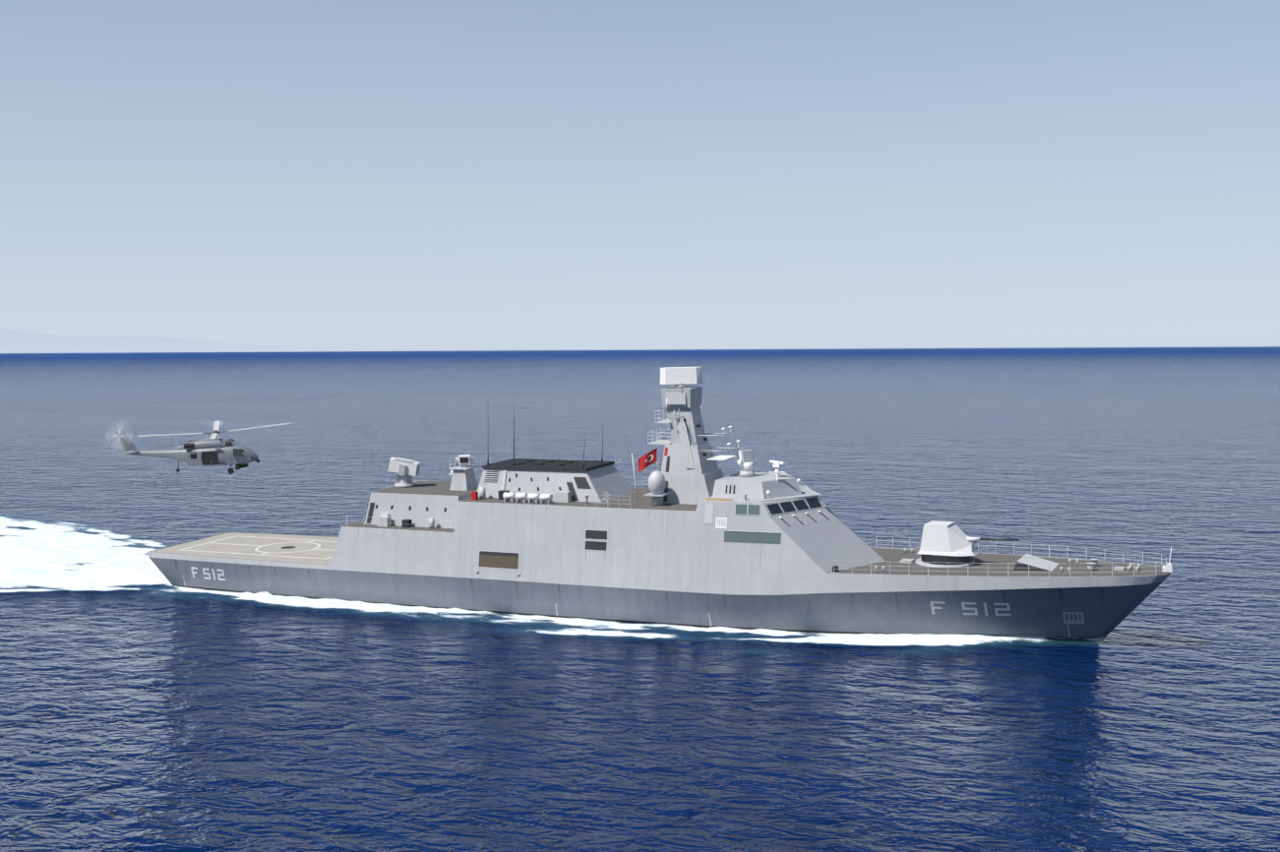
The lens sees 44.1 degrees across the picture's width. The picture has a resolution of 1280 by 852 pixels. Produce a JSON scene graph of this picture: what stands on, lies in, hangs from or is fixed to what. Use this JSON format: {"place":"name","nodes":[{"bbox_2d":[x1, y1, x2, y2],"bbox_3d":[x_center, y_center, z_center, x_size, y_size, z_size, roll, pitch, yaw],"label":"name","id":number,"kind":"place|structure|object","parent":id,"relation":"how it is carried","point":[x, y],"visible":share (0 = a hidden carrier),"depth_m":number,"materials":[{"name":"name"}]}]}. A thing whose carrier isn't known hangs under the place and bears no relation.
{"place":"outdoors","nodes":[
{"label":"outdoors","id":0,"kind":"place"},
{"bbox_2d":[0,327,253,346],"bbox_3d":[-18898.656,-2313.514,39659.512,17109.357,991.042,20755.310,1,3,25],"label":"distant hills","id":1,"kind":"structure","parent":0,"point":[10,337],"depth_m":43368.00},
{"bbox_2d":[104,420,290,474],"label":"helicopter","id":2,"kind":"object","parent":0,"point":[213,451],"visible":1,"depth_m":174.81,"materials":[{"name":"grey paint"}]},
{"bbox_2d":[0,346,1279,851],"bbox_3d":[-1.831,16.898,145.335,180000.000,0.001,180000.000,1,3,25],"label":"sea","id":3,"kind":"structure","parent":0,"point":[146,718],"depth_m":124.37,"materials":[{"name":"liquid"}]},
{"bbox_2d":[0,513,1111,654],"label":"wake","id":4,"kind":"object","parent":3,"relation":"on","point":[46,555],"depth_m":161.91,"materials":[{"name":"white liquid"}]},
{"bbox_2d":[147,366,1172,644],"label":"ship","id":5,"kind":"object","parent":3,"relation":"on","point":[691,534],"visible":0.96,"depth_m":137.62,"materials":[{"name":"paint"}]},
{"bbox_2d":[0,339,1279,353],"bbox_3d":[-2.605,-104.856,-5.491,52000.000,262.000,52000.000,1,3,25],"label":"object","id":6,"kind":"structure","parent":0,"point":[651,346],"depth_m":25416.72,"materials":[{"name":"white"}]}
]}

